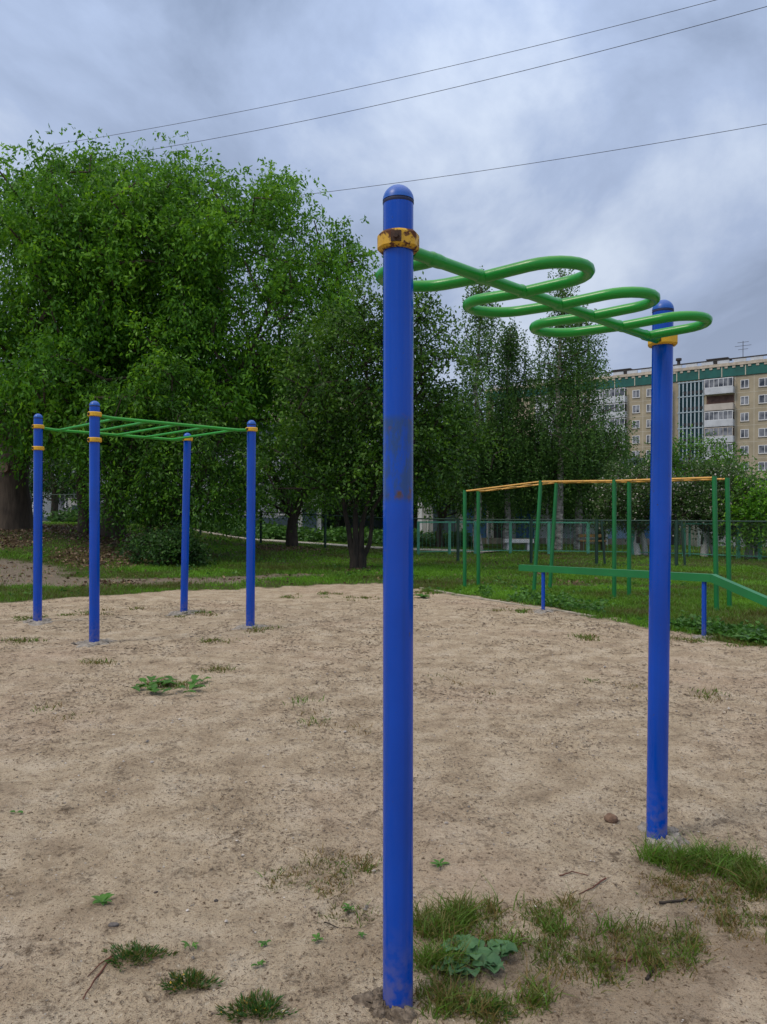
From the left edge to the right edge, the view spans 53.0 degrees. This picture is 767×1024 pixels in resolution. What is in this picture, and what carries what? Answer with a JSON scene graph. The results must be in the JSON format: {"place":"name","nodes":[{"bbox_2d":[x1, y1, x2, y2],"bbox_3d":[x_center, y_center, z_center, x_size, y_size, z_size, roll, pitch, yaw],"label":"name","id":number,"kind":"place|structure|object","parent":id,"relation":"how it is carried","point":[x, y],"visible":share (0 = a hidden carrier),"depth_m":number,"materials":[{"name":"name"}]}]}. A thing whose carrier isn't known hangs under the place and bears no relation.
{"place":"outdoors","nodes":[
{"label":"outdoors","id":0,"kind":"place"},
{"bbox_2d":[42,521,490,552],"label":"path","id":1,"kind":"structure","parent":0,"point":[376,547],"depth_m":33.54,"materials":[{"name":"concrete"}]},
{"bbox_2d":[0,524,766,1023],"bbox_3d":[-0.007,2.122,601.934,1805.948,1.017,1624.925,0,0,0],"label":"ground","id":2,"kind":"structure","parent":0,"point":[96,862],"depth_m":4.06,"materials":[{"name":"beige sand"}]},
{"bbox_2d":[0,421,111,517],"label":"linden tree","id":3,"kind":"object","parent":2,"relation":"on","point":[51,484],"visible":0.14,"depth_m":38.57,"materials":[{"name":"green plant"}]},
{"bbox_2d":[0,271,166,533],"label":"maple tree","id":4,"kind":"object","parent":2,"relation":"on","point":[80,517],"visible":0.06,"depth_m":24.83,"materials":[{"name":"green plant"}]},
{"bbox_2d":[83,957,111,999],"bbox_3d":[-0.922,1.500,2.475,0.010,0.017,0.232,0,0,2],"label":"twig","id":5,"kind":"object","parent":2,"relation":"on","point":[102,969],"visible":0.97,"depth_m":2.47,"materials":[{"name":"brown wood"}]},
{"bbox_2d":[88,955,111,975],"bbox_3d":[-0.941,1.500,2.540,0.014,0.010,0.128,0,0,15],"label":"twig","id":6,"kind":"object","parent":2,"relation":"on","point":[101,963],"visible":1,"depth_m":2.56,"materials":[{"name":"brown wood"}]},
{"bbox_2d":[91,893,114,904],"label":"dandelion leaves","id":7,"kind":"object","parent":2,"relation":"on","point":[102,899],"visible":1,"depth_m":2.94,"materials":[{"name":"green plant"}]},
{"bbox_2d":[108,922,118,926],"bbox_3d":[-0.981,1.500,2.795,0.041,0.020,0.019,0,0,0],"label":"stone","id":8,"kind":"object","parent":2,"relation":"on","point":[113,924],"visible":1,"depth_m":2.79,"materials":[{"name":"grey stone"}]},
{"bbox_2d":[0,123,262,529],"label":"maple tree","id":9,"kind":"object","parent":2,"relation":"on","point":[16,511],"visible":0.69,"depth_m":22.99,"materials":[{"name":"green plant"}]},
{"bbox_2d":[101,940,179,971],"bbox_3d":[-0.827,1.493,2.619,0.243,0.055,0.165,0,0,-28],"label":"grass clump","id":10,"kind":"object","parent":2,"relation":"on","point":[126,953],"visible":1,"depth_m":2.60,"materials":[{"name":"green plant"}]},
{"bbox_2d":[21,401,266,647],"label":"monkey bars","id":11,"kind":"object","parent":2,"relation":"on","point":[94,432],"visible":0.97,"depth_m":10.04,"materials":[{"name":"blue paint"}]},
{"bbox_2d":[111,520,220,566],"bbox_3d":[-5.804,1.131,20.885,2.892,1.829,2.058,0,0,0],"label":"bush","id":12,"kind":"object","parent":2,"relation":"on","point":[168,550],"visible":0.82,"depth_m":20.62,"materials":[{"name":"green plant"}]},
{"bbox_2d":[49,338,286,556],"bbox_3d":[-6.438,-1.729,23.270,7.086,6.821,5.653,0,0,0],"label":"elm tree","id":13,"kind":"object","parent":2,"relation":"on","point":[146,504],"visible":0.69,"depth_m":22.45,"materials":[{"name":"green plant"}]},
{"bbox_2d":[131,675,210,692],"bbox_3d":[-1.816,1.463,6.557,0.654,0.045,0.649,0,0,0],"label":"weed","id":14,"kind":"object","parent":2,"relation":"on","point":[153,686],"visible":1,"depth_m":6.55,"materials":[{"name":"green plant"}]},
{"bbox_2d":[181,941,197,948],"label":"weed","id":15,"kind":"object","parent":2,"relation":"on","point":[186,944],"visible":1,"depth_m":2.66,"materials":[{"name":"green plant"}]},
{"bbox_2d":[158,965,224,993],"bbox_3d":[-0.610,1.490,2.433,0.187,0.067,0.142,0,0,27],"label":"grass clump","id":16,"kind":"object","parent":2,"relation":"on","point":[195,975],"visible":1,"depth_m":2.44,"materials":[{"name":"green plant"}]},
{"bbox_2d":[3,382,382,421],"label":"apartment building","id":17,"kind":"structure","parent":2,"relation":"on","point":[290,401],"depth_m":150.03,"materials":[{"name":"grey concrete"}]},
{"bbox_2d":[13,130,382,538],"bbox_3d":[-5.942,-5.697,26.308,12.568,13.687,9.360,0,0,-19],"label":"maple tree","id":18,"kind":"object","parent":2,"relation":"on","point":[236,376],"visible":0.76,"depth_m":23.99,"materials":[{"name":"green plant"}]},
{"bbox_2d":[214,984,300,1023],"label":"grass clump","id":19,"kind":"object","parent":2,"relation":"on","point":[266,1005],"visible":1,"depth_m":2.31,"materials":[{"name":"green plant"}]},
{"bbox_2d":[43,508,472,546],"bbox_3d":[-5.985,0.729,39.701,20.982,1.997,11.716,0,0,0],"label":"ground cover","id":20,"kind":"object","parent":2,"relation":"on","point":[377,532],"visible":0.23,"depth_m":36.38,"materials":[{"name":"green plant"}]},
{"bbox_2d":[251,960,265,965],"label":"weed","id":21,"kind":"object","parent":2,"relation":"on","point":[261,962],"visible":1,"depth_m":2.54,"materials":[{"name":"green plant"}]},
{"bbox_2d":[29,422,497,532],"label":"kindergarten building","id":22,"kind":"structure","parent":2,"relation":"on","point":[48,505],"depth_m":45.93,"materials":[{"name":"white glass"}]},
{"bbox_2d":[58,490,76,513],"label":"window","id":23,"kind":"structure","parent":22,"relation":"in","point":[60,501],"depth_m":45.97,"materials":[{"name":"grey glass"}]},
{"bbox_2d":[258,940,271,946],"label":"weed","id":24,"kind":"object","parent":2,"relation":"on","point":[263,943],"visible":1,"depth_m":2.67,"materials":[{"name":"green plant"}]},
{"bbox_2d":[194,346,380,546],"bbox_3d":[-3.865,-2.881,30.861,8.187,9.021,6.643,0,0,0],"label":"plum tree","id":25,"kind":"object","parent":2,"relation":"on","point":[291,531],"visible":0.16,"depth_m":30.66,"materials":[{"name":"green plant"}]},
{"bbox_2d":[312,933,322,941],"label":"weed","id":26,"kind":"object","parent":2,"relation":"on","point":[316,936],"visible":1,"depth_m":2.68,"materials":[{"name":"green plant"}]},
{"bbox_2d":[0,523,634,587],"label":"leaf litter","id":27,"kind":"object","parent":2,"relation":"on","point":[63,526],"visible":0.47,"depth_m":22.31,"materials":[{"name":"brown plant"}]},
{"bbox_2d":[268,459,382,527],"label":"linden tree","id":28,"kind":"object","parent":2,"relation":"on","point":[336,518],"visible":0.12,"depth_m":44.28,"materials":[{"name":"green plant"}]},
{"bbox_2d":[324,922,353,928],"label":"twig","id":29,"kind":"object","parent":2,"relation":"on","point":[336,926],"visible":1,"depth_m":2.80,"materials":[{"name":"brown wood"}]},
{"bbox_2d":[343,903,353,911],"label":"weed","id":30,"kind":"object","parent":2,"relation":"on","point":[347,906],"visible":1,"depth_m":2.89,"materials":[{"name":"green plant"}]},
{"bbox_2d":[231,267,508,569],"bbox_3d":[-0.332,-2.323,20.302,7.029,8.216,5.448,0,0,-33],"label":"apple tree","id":31,"kind":"object","parent":2,"relation":"on","point":[334,457],"visible":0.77,"depth_m":19.84,"materials":[{"name":"green plant"}]},
{"bbox_2d":[0,521,766,645],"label":"grass","id":32,"kind":"structure","parent":2,"relation":"on","point":[637,598],"depth_m":17.94,"materials":[{"name":"green plant"}]},
{"bbox_2d":[0,598,766,1023],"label":"debris","id":33,"kind":"object","parent":2,"relation":"on","point":[352,760],"visible":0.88,"depth_m":5.37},
{"bbox_2d":[0,627,766,1023],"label":"pebbles","id":34,"kind":"object","parent":2,"relation":"on","point":[382,807],"visible":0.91,"depth_m":4.33,"materials":[{"name":"stone"}]},
{"bbox_2d":[350,477,417,528],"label":"linden tree","id":35,"kind":"object","parent":2,"relation":"on","point":[376,493],"visible":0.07,"depth_m":44.31,"materials":[{"name":"green plant"}]},
{"bbox_2d":[6,537,766,598],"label":"weeds","id":36,"kind":"object","parent":2,"relation":"on","point":[215,562],"visible":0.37,"depth_m":17.49,"materials":[{"name":"green plant"}]},
{"bbox_2d":[43,494,766,566],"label":"chain link fence","id":37,"kind":"object","parent":2,"relation":"on","point":[458,546],"visible":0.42,"depth_m":23.35,"materials":[{"name":"metal"}]},
{"bbox_2d":[416,594,429,597],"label":"weed","id":38,"kind":"object","parent":2,"relation":"on","point":[422,595],"visible":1,"depth_m":13.59,"materials":[{"name":"green plant"}]},
{"bbox_2d":[430,858,448,867],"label":"weed","id":39,"kind":"object","parent":2,"relation":"on","point":[440,864],"visible":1,"depth_m":3.27,"materials":[{"name":"green plant"}]},
{"bbox_2d":[373,367,511,546],"bbox_3d":[2.534,-2.436,34.242,6.892,8.519,5.570,0,0,0],"label":"apple tree","id":40,"kind":"object","parent":2,"relation":"on","point":[440,541],"visible":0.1,"depth_m":34.20,"materials":[{"name":"green plant"}]},
{"bbox_2d":[432,934,517,976],"bbox_3d":[0.304,1.479,2.570,0.296,0.042,0.246,0,0,0],"label":"burdock","id":41,"kind":"object","parent":2,"relation":"on","point":[486,956],"visible":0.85,"depth_m":2.57,"materials":[{"name":"green plant"}]},
{"bbox_2d":[435,265,538,549],"bbox_3d":[4.117,-4.174,31.710,4.171,12.000,3.829,0,0,0],"label":"birch tree","id":42,"kind":"object","parent":2,"relation":"on","point":[477,396],"visible":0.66,"depth_m":31.18,"materials":[{"name":"green plant"}]},
{"bbox_2d":[457,989,517,1022],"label":"grass clump","id":43,"kind":"object","parent":2,"relation":"on","point":[496,1008],"visible":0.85,"depth_m":2.30,"materials":[{"name":"green plant"}]},
{"bbox_2d":[419,587,595,616],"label":"kerb","id":44,"kind":"structure","parent":2,"relation":"on","point":[485,599],"depth_m":12.86,"materials":[{"name":"concrete"}]},
{"bbox_2d":[458,317,557,548],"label":"birch tree","id":45,"kind":"object","parent":2,"relation":"on","point":[511,354],"visible":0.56,"depth_m":31.91,"materials":[{"name":"green plant"}]},
{"bbox_2d":[503,539,533,549],"bbox_3d":[5.439,1.341,31.015,1.150,0.500,0.500,0,0,0],"label":"concrete bench","id":46,"kind":"object","parent":2,"relation":"on","point":[525,541],"visible":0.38,"depth_m":30.77,"materials":[{"name":"white paint"}]},
{"bbox_2d":[351,184,712,1023],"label":"pull up bar","id":47,"kind":"object","parent":2,"relation":"on","point":[405,256],"visible":0.97,"depth_m":2.33,"materials":[{"name":"blue paint"}]},
{"bbox_2d":[472,447,593,536],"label":"linden tree","id":48,"kind":"object","parent":2,"relation":"on","point":[533,506],"visible":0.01,"depth_m":37.33,"materials":[{"name":"green plant"}]},
{"bbox_2d":[418,482,677,544],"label":"pavilion","id":49,"kind":"structure","parent":2,"relation":"on","point":[542,538],"depth_m":37.94,"materials":[{"name":"white paint"}]},
{"bbox_2d":[494,507,511,537],"bbox_3d":[5.897,0.596,37.969,0.900,2.000,0.060,0,0,0],"label":"door","id":50,"kind":"structure","parent":49,"relation":"in","point":[500,535],"depth_m":37.94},
{"bbox_2d":[504,269,630,549],"bbox_3d":[7.575,-4.237,31.815,5.372,12.159,4.022,0,0,0],"label":"birch tree","id":51,"kind":"object","parent":2,"relation":"on","point":[557,372],"visible":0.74,"depth_m":31.49,"materials":[{"name":"green plant"}]},
{"bbox_2d":[559,871,587,875],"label":"twig","id":52,"kind":"object","parent":2,"relation":"on","point":[570,872],"visible":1,"depth_m":3.19,"materials":[{"name":"brown wood"}]},
{"bbox_2d":[513,313,638,549],"bbox_3d":[8.198,-3.453,32.744,5.484,10.601,4.161,0,0,0],"label":"birch tree","id":53,"kind":"object","parent":2,"relation":"on","point":[576,532],"visible":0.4,"depth_m":32.22,"materials":[{"name":"green plant"}]},
{"bbox_2d":[417,521,766,558],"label":"mint rail fence","id":54,"kind":"object","parent":2,"relation":"on","point":[737,555],"visible":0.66,"depth_m":28.36,"materials":[{"name":"metal"}]},
{"bbox_2d":[578,534,606,550],"bbox_3d":[8.521,1.259,31.350,1.000,0.695,0.570,0,0,0],"label":"wooden bench","id":55,"kind":"object","parent":2,"relation":"on","point":[593,535],"visible":0.59,"depth_m":31.30,"materials":[{"name":"brown wood"}]},
{"bbox_2d":[579,877,606,893],"bbox_3d":[0.846,1.505,3.093,0.179,0.014,0.015,0,0,-40],"label":"twig","id":56,"kind":"object","parent":2,"relation":"on","point":[603,879],"visible":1,"depth_m":3.10,"materials":[{"name":"brown wood"}]},
{"bbox_2d":[543,435,650,543],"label":"linden tree","id":57,"kind":"object","parent":2,"relation":"on","point":[631,462],"visible":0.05,"depth_m":37.22,"materials":[{"name":"green plant"}]},
{"bbox_2d":[463,476,731,610],"bbox_3d":[3.771,0.522,14.098,4.965,2.247,1.112,0,0,43],"label":"overhead ladder","id":58,"kind":"object","parent":2,"relation":"on","point":[540,483],"visible":0.78,"depth_m":13.89,"materials":[{"name":"green metal"}]},
{"bbox_2d":[604,813,617,823],"bbox_3d":[1.113,1.502,3.765,0.069,0.055,0.053,0,0,0],"label":"stone","id":59,"kind":"object","parent":2,"relation":"on","point":[611,818],"visible":1,"depth_m":3.75,"materials":[{"name":"beige stone"}]},
{"bbox_2d":[474,581,766,645],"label":"weeds","id":60,"kind":"object","parent":2,"relation":"on","point":[718,626],"visible":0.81,"depth_m":10.54,"materials":[{"name":"green plant"}]},
{"bbox_2d":[485,341,766,484],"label":"apartment building","id":61,"kind":"structure","parent":2,"relation":"on","point":[722,397],"depth_m":132.59,"materials":[{"name":"beige brick"}]},
{"bbox_2d":[632,435,639,443],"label":"window","id":62,"kind":"structure","parent":61,"relation":"in","point":[633,442],"depth_m":140.30,"materials":[{"name":"white glass"}]},
{"bbox_2d":[632,420,639,428],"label":"window","id":63,"kind":"structure","parent":61,"relation":"in","point":[637,421],"depth_m":140.30,"materials":[{"name":"white glass"}]},
{"bbox_2d":[632,405,639,413],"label":"window","id":64,"kind":"structure","parent":61,"relation":"in","point":[635,408],"depth_m":140.44,"materials":[{"name":"white glass"}]},
{"bbox_2d":[632,390,639,398],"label":"window","id":65,"kind":"structure","parent":61,"relation":"in","point":[635,393],"depth_m":140.41,"materials":[{"name":"white glass"}]},
{"bbox_2d":[646,435,650,442],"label":"window","id":66,"kind":"structure","parent":61,"relation":"in","point":[648,437],"depth_m":138.97,"materials":[{"name":"white glass"}]},
{"bbox_2d":[646,419,650,427],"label":"window","id":67,"kind":"structure","parent":61,"relation":"in","point":[648,422],"depth_m":138.97,"materials":[{"name":"white glass"}]},
{"bbox_2d":[646,404,650,412],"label":"window","id":68,"kind":"structure","parent":61,"relation":"in","point":[648,406],"depth_m":138.97,"materials":[{"name":"white glass"}]},
{"bbox_2d":[646,389,650,396],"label":"window","id":69,"kind":"structure","parent":61,"relation":"in","point":[648,391],"depth_m":139.01,"materials":[{"name":"white glass"}]},
{"bbox_2d":[740,446,748,454],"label":"window","id":70,"kind":"structure","parent":61,"relation":"in","point":[746,448],"depth_m":129.00,"materials":[{"name":"white glass"}]},
{"bbox_2d":[740,429,748,437],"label":"window","id":71,"kind":"structure","parent":61,"relation":"in","point":[744,433],"depth_m":129.06,"materials":[{"name":"clear glass"}]},
{"bbox_2d":[740,412,748,421],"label":"window","id":72,"kind":"structure","parent":61,"relation":"in","point":[744,417],"depth_m":129.06,"materials":[{"name":"white glass"}]},
{"bbox_2d":[740,396,748,404],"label":"window","id":73,"kind":"structure","parent":61,"relation":"in","point":[744,400],"depth_m":129.10,"materials":[{"name":"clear glass"}]},
{"bbox_2d":[741,379,748,388],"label":"window","id":74,"kind":"structure","parent":61,"relation":"in","point":[744,383],"depth_m":129.03,"materials":[{"name":"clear glass"}]},
{"bbox_2d":[758,462,766,470],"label":"window","id":75,"kind":"structure","parent":61,"relation":"in","point":[764,468],"depth_m":127.28,"materials":[{"name":"clear glass"}]},
{"bbox_2d":[758,445,766,453],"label":"window","id":76,"kind":"structure","parent":61,"relation":"in","point":[762,449],"depth_m":127.41,"materials":[{"name":"clear glass"}]},
{"bbox_2d":[758,428,766,437],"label":"window","id":77,"kind":"structure","parent":61,"relation":"in","point":[762,432],"depth_m":127.41,"materials":[{"name":"clear glass"}]},
{"bbox_2d":[758,411,766,420],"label":"window","id":78,"kind":"structure","parent":61,"relation":"in","point":[763,414],"depth_m":127.37,"materials":[{"name":"clear glass"}]},
{"bbox_2d":[759,394,766,403],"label":"window","id":79,"kind":"structure","parent":61,"relation":"in","point":[762,398],"depth_m":127.34,"materials":[{"name":"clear glass"}]},
{"bbox_2d":[759,378,766,386],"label":"window","id":80,"kind":"structure","parent":61,"relation":"in","point":[762,381],"depth_m":127.44,"materials":[{"name":"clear glass"}]},
{"bbox_2d":[614,957,637,961],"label":"twig","id":81,"kind":"object","parent":2,"relation":"on","point":[624,960],"visible":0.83,"depth_m":2.59,"materials":[{"name":"brown wood"}]},
{"bbox_2d":[584,453,680,554],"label":"blossoming tree","id":82,"kind":"object","parent":2,"relation":"on","point":[604,491],"visible":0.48,"depth_m":28.03,"materials":[{"name":"green plant"}]},
{"bbox_2d":[519,564,766,638],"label":"balance beam","id":83,"kind":"structure","parent":2,"relation":"on","point":[739,589],"depth_m":9.74,"materials":[{"name":"green metal"}]},
{"bbox_2d":[645,965,657,980],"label":"twig","id":84,"kind":"object","parent":2,"relation":"on","point":[647,977],"visible":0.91,"depth_m":2.50,"materials":[{"name":"wood"}]},
{"bbox_2d":[659,898,692,903],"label":"twig","id":85,"kind":"object","parent":2,"relation":"on","point":[668,901],"visible":1,"depth_m":2.98,"materials":[{"name":"brown wood"}]},
{"bbox_2d":[639,423,761,489],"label":"linden tree","id":86,"kind":"object","parent":2,"relation":"on","point":[677,467],"visible":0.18,"depth_m":42.27,"materials":[{"name":"green plant"}]},
{"bbox_2d":[671,444,764,555],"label":"blossoming tree","id":87,"kind":"object","parent":2,"relation":"on","point":[690,500],"visible":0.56,"depth_m":27.02,"materials":[{"name":"green plant"}]},
{"bbox_2d":[693,465,766,558],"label":"blossoming tree","id":88,"kind":"object","parent":2,"relation":"on","point":[721,505],"visible":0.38,"depth_m":26.36,"materials":[{"name":"green plant"}]},
{"bbox_2d":[706,461,766,558],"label":"maple tree","id":89,"kind":"object","parent":2,"relation":"on","point":[760,511],"visible":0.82,"depth_m":25.35,"materials":[{"name":"green plant"}]},
{"bbox_2d":[730,635,766,642],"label":"weed","id":90,"kind":"object","parent":2,"relation":"on","point":[746,638],"visible":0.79,"depth_m":8.99,"materials":[{"name":"green plant"}]},
{"bbox_2d":[0,0,766,421],"label":"sky","id":91,"kind":"structure","parent":0,"point":[684,220],"materials":[{"name":"grey"}]},
{"bbox_2d":[2,589,766,1023],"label":"grass","id":92,"kind":"structure","parent":0,"point":[454,915],"depth_m":2.79,"materials":[{"name":"green plant"}]},
{"bbox_2d":[55,0,714,144],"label":"overhead wire","id":93,"kind":"object","parent":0,"point":[414,74],"visible":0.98,"depth_m":28.30,"materials":[{"name":"metal"}]},
{"bbox_2d":[102,6,766,157],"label":"overhead wire","id":94,"kind":"object","parent":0,"point":[474,82],"visible":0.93,"depth_m":28.76,"materials":[{"name":"metal"}]},
{"bbox_2d":[246,124,765,201],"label":"overhead wire","id":95,"kind":"object","parent":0,"point":[544,161],"visible":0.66,"depth_m":35.55,"materials":[{"name":"metal"}]},
{"bbox_2d":[613,458,701,479],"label":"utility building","id":96,"kind":"structure","parent":0,"point":[673,462],"depth_m":59.87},
{"bbox_2d":[671,492,766,546],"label":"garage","id":97,"kind":"structure","parent":0,"point":[697,542],"depth_m":36.33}
]}

